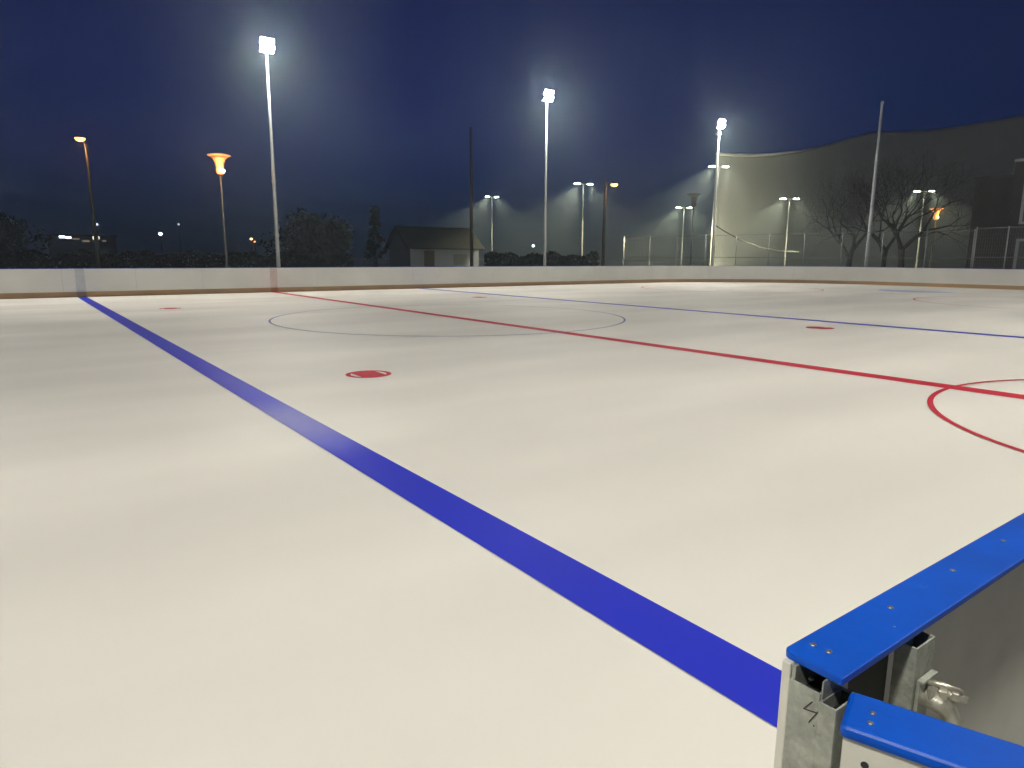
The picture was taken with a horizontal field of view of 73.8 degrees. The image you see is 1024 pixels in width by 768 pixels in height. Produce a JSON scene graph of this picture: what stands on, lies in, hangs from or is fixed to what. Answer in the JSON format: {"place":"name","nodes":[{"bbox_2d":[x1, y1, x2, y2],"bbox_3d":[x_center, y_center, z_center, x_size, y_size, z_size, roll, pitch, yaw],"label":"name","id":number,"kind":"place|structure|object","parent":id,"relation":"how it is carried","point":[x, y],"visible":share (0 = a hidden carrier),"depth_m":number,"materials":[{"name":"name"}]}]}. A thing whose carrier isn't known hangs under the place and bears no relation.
{"place":"outdoors","nodes":[
{"label":"outdoors","id":0,"kind":"place"},
{"bbox_2d":[45,234,116,262],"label":"distant building","id":1,"kind":"structure","parent":0,"point":[67,243],"depth_m":145.55,"materials":[{"name":"brick"}]},
{"bbox_2d":[11,258,709,267],"bbox_3d":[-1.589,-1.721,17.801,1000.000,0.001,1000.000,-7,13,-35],"label":"ground","id":2,"kind":"structure","parent":0,"point":[608,262],"depth_m":195.68,"materials":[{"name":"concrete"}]},
{"bbox_2d":[0,212,52,258],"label":"dense tree","id":3,"kind":"object","parent":2,"relation":"on","point":[11,231],"visible":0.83,"depth_m":71.06,"materials":[{"name":"green plant"}]},
{"bbox_2d":[74,136,100,267],"bbox_3d":[-23.273,-9.469,37.424,0.530,7.900,0.572,4,11,20],"label":"orange street lamp","id":4,"kind":"object","parent":2,"relation":"on","point":[95,235],"visible":0.96,"depth_m":37.43,"materials":[{"name":"brown"}]},
{"bbox_2d":[0,248,353,268],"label":"hedge","id":5,"kind":"object","parent":2,"relation":"on","point":[25,259],"visible":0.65,"depth_m":53.52,"materials":[{"name":"green plant"}]},
{"bbox_2d":[207,153,230,267],"bbox_3d":[-13.712,-7.676,32.427,1.040,6.290,1.040,-7,13,-35],"label":"trumpet lantern","id":6,"kind":"object","parent":2,"relation":"on","point":[219,159],"visible":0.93,"depth_m":31.93,"materials":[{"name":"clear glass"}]},
{"bbox_2d":[259,36,280,266],"bbox_3d":[-10.825,-9.764,30.889,0.600,10.984,0.493,-7,13,-35],"label":"floodlight mast","id":7,"kind":"object","parent":2,"relation":"on","point":[266,46],"visible":0.94,"depth_m":30.62,"materials":[{"name":"metal"}]},
{"bbox_2d":[257,208,336,267],"bbox_3d":[-18.094,-12.165,58.026,6.370,5.717,5.996,-7,13,-35],"label":"dense tree","id":8,"kind":"object","parent":2,"relation":"on","point":[299,241],"visible":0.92,"depth_m":56.74,"materials":[{"name":"leaves"},{"name":"bark"}]},
{"bbox_2d":[310,213,354,265],"bbox_3d":[-16.257,-12.442,60.599,5.048,5.339,5.285,-7,13,-35],"label":"dense tree","id":9,"kind":"object","parent":2,"relation":"on","point":[341,241],"visible":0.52,"depth_m":59.40,"materials":[{"name":"green plant"}]},
{"bbox_2d":[339,259,389,266],"bbox_3d":[-4.104,-9.608,56.575,22.475,1.350,0.070,3,11,14],"label":"rail fence","id":10,"kind":"object","parent":2,"relation":"on","point":[363,260],"visible":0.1,"depth_m":58.55,"materials":[{"name":"metal"}]},
{"bbox_2d":[363,205,387,266],"bbox_3d":[-12.250,-12.738,60.374,2.253,6.040,2.071,-7,13,-35],"label":"conifer","id":11,"kind":"object","parent":2,"relation":"on","point":[375,235],"visible":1,"depth_m":60.07,"materials":[{"name":"green plant"}]},
{"bbox_2d":[383,226,484,266],"bbox_3d":[-6.130,-10.393,53.661,6.600,3.840,4.500,-7,13,-33],"label":"hut","id":12,"kind":"object","parent":2,"relation":"on","point":[412,246],"visible":0.82,"depth_m":52.20,"materials":[{"name":"white render"},{"name":"roof tile"},{"name":"wood"}]},
{"bbox_2d":[424,251,434,266],"bbox_3d":[-6.227,-9.083,51.507,0.850,1.950,0.026,-7,13,-33],"label":"door","id":13,"kind":"structure","parent":12,"relation":"in","point":[429,256],"depth_m":51.43,"materials":[{"name":"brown wood"}]},
{"bbox_2d":[454,254,466,264],"bbox_3d":[-3.992,-9.662,52.898,1.200,0.800,0.026,-7,13,-33],"label":"window","id":14,"kind":"structure","parent":12,"relation":"in","point":[459,259],"depth_m":52.88,"materials":[{"name":"grey glass"}]},
{"bbox_2d":[470,127,473,265],"bbox_3d":[-2.889,-12.742,48.402,0.280,10.510,0.266,-7,13,-35],"label":"utility pole","id":15,"kind":"object","parent":2,"relation":"on","point":[471,218],"visible":0.87,"depth_m":48.31,"materials":[{"name":"brown wood"}]},
{"bbox_2d":[485,196,498,250],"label":"twin street lamp","id":16,"kind":"object","parent":2,"relation":"on","point":[491,231],"visible":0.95,"depth_m":82.15,"materials":[{"name":"metal"}]},
{"bbox_2d":[484,250,599,266],"bbox_3d":[2.038,-8.536,49.065,8.531,2.179,1.106,3,11,16],"label":"hedge","id":17,"kind":"object","parent":2,"relation":"on","point":[552,259],"visible":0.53,"depth_m":48.78,"materials":[{"name":"green plant"}]},
{"bbox_2d":[542,89,553,265],"bbox_3d":[1.978,-11.392,39.968,0.600,10.984,0.493,-7,13,-35],"label":"floodlight mast","id":18,"kind":"object","parent":2,"relation":"on","point":[548,96],"visible":0.94,"depth_m":39.76,"materials":[{"name":"metal"}]},
{"bbox_2d":[574,182,592,255],"bbox_3d":[5.920,-12.917,57.308,1.680,7.680,0.260,-4,11,-22],"label":"twin street lamp","id":19,"kind":"object","parent":2,"relation":"on","point":[582,215],"visible":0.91,"depth_m":57.00,"materials":[{"name":"metal"}]},
{"bbox_2d":[601,179,617,265],"bbox_3d":[6.918,-10.903,48.390,1.018,6.990,0.533,4,11,18],"label":"orange street lamp","id":20,"kind":"object","parent":2,"relation":"on","point":[613,184],"visible":0.94,"depth_m":48.23,"materials":[{"name":"brown metal"}]},
{"bbox_2d":[676,207,691,265],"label":"twin street lamp","id":21,"kind":"object","parent":2,"relation":"on","point":[682,234],"visible":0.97,"depth_m":70.19,"materials":[{"name":"metal"}]},
{"bbox_2d":[687,193,701,265],"bbox_3d":[12.749,-10.391,48.297,1.040,6.070,1.040,-7,13,-35],"label":"trumpet lantern","id":22,"kind":"object","parent":2,"relation":"on","point":[693,196],"visible":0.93,"depth_m":47.79,"materials":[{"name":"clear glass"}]},
{"bbox_2d":[710,118,725,265],"bbox_3d":[14.280,-12.825,47.984,0.678,10.984,0.630,-7,13,-35],"label":"floodlight mast","id":23,"kind":"object","parent":2,"relation":"on","point":[721,125],"visible":0.93,"depth_m":47.68,"materials":[{"name":"metal"}]},
{"bbox_2d":[709,165,728,265],"bbox_3d":[17.310,-13.775,57.998,1.680,9.220,0.260,-1,11,-8],"label":"twin street lamp","id":24,"kind":"object","parent":2,"relation":"on","point":[716,205],"visible":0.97,"depth_m":57.67,"materials":[{"name":"metal"}]},
{"bbox_2d":[780,198,798,265],"bbox_3d":[25.296,-13.515,62.787,1.680,7.030,0.260,1,11,1],"label":"twin street lamp","id":25,"kind":"object","parent":2,"relation":"on","point":[787,229],"visible":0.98,"depth_m":62.64,"materials":[{"name":"metal"}]},
{"bbox_2d":[623,229,975,267],"bbox_3d":[17.795,-8.779,47.332,23.939,3.300,0.070,10,14,42],"label":"fence","id":26,"kind":"object","parent":2,"relation":"on","point":[768,257],"visible":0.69,"depth_m":45.46,"materials":[{"name":"metal"}]},
{"bbox_2d":[789,160,931,266],"bbox_3d":[23.854,-11.709,48.696,9.278,8.660,10.146,-1,11,-8],"label":"bare tree","id":27,"kind":"object","parent":2,"relation":"on","point":[849,257],"visible":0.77,"depth_m":47.40,"materials":[{"name":"brown plant"}]},
{"bbox_2d":[864,101,883,266],"bbox_3d":[22.810,-11.961,43.042,0.250,11.170,0.250,-7,13,-35],"label":"flagpole","id":28,"kind":"object","parent":2,"relation":"on","point":[873,191],"visible":0.81,"depth_m":42.94,"materials":[{"name":"grey metal"}]},
{"bbox_2d":[805,158,974,266],"bbox_3d":[26.347,-11.641,48.334,11.275,8.651,8.246,1,11,4],"label":"bare tree","id":29,"kind":"object","parent":2,"relation":"on","point":[883,261],"visible":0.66,"depth_m":48.61,"materials":[{"name":"brown plant"}]},
{"bbox_2d":[774,513,1023,767],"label":"board section","id":30,"kind":"object","parent":2,"relation":"on","point":[942,639],"visible":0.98,"depth_m":0.96,"materials":[{"name":"blue plastic"}]},
{"bbox_2d":[840,693,1023,767],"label":"rink gate","id":31,"kind":"structure","parent":30,"relation":"attached to","point":[875,733],"depth_m":0.74,"materials":[{"name":"blue plastic"}]},
{"bbox_2d":[837,147,1008,267],"bbox_3d":[26.533,-11.029,44.407,9.935,8.974,11.277,8,13,36],"label":"bare tree","id":32,"kind":"object","parent":2,"relation":"on","point":[895,232],"visible":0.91,"depth_m":44.40,"materials":[{"name":"brown plant"}]},
{"bbox_2d":[914,190,935,267],"bbox_3d":[36.839,-13.543,61.591,1.680,7.630,0.260,4,11,18],"label":"twin street lamp","id":33,"kind":"object","parent":2,"relation":"on","point":[920,227],"visible":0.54,"depth_m":61.45,"materials":[{"name":"metal"}]},
{"bbox_2d":[929,208,943,267],"bbox_3d":[34.145,-11.396,55.334,1.040,5.670,1.040,-7,13,-35],"label":"trumpet lantern","id":34,"kind":"object","parent":2,"relation":"on","point":[935,217],"visible":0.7,"depth_m":55.04,"materials":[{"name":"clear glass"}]},
{"bbox_2d":[972,226,1023,268],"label":"fence","id":35,"kind":"object","parent":2,"relation":"on","point":[980,257],"visible":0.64,"depth_m":37.79,"materials":[{"name":"metal"}]},
{"bbox_2d":[0,282,1023,767],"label":"ice","id":36,"kind":"structure","parent":0,"point":[662,524],"depth_m":4.29,"materials":[{"name":"white ice"}]},
{"bbox_2d":[0,266,1023,298],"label":"rink boards","id":37,"kind":"object","parent":36,"relation":"on","point":[52,283],"visible":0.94,"depth_m":33.69,"materials":[{"name":"white plastic"},{"name":"yellow-brown plastic"}]},
{"bbox_2d":[0,0,1023,259],"label":"sky","id":38,"kind":"structure","parent":0,"point":[377,103],"materials":[{"name":"blue"}]},
{"bbox_2d":[710,115,1023,268],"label":"membrane hall","id":39,"kind":"structure","parent":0,"point":[753,189],"depth_m":91.91,"materials":[{"name":"white fabric"}]},
{"bbox_2d":[966,158,1023,268],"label":"brick building","id":40,"kind":"structure","parent":0,"point":[1011,211],"depth_m":44.39,"materials":[{"name":"brick"}]},
{"bbox_2d":[1012,239,1023,268],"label":"window","id":41,"kind":"structure","parent":40,"relation":"in","point":[1018,243],"depth_m":43.49,"materials":[{"name":"grey glass"}]},
{"bbox_2d":[1019,187,1023,223],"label":"window","id":42,"kind":"structure","parent":40,"relation":"in","point":[1021,218],"depth_m":43.09,"materials":[{"name":"grey glass"}]}
]}

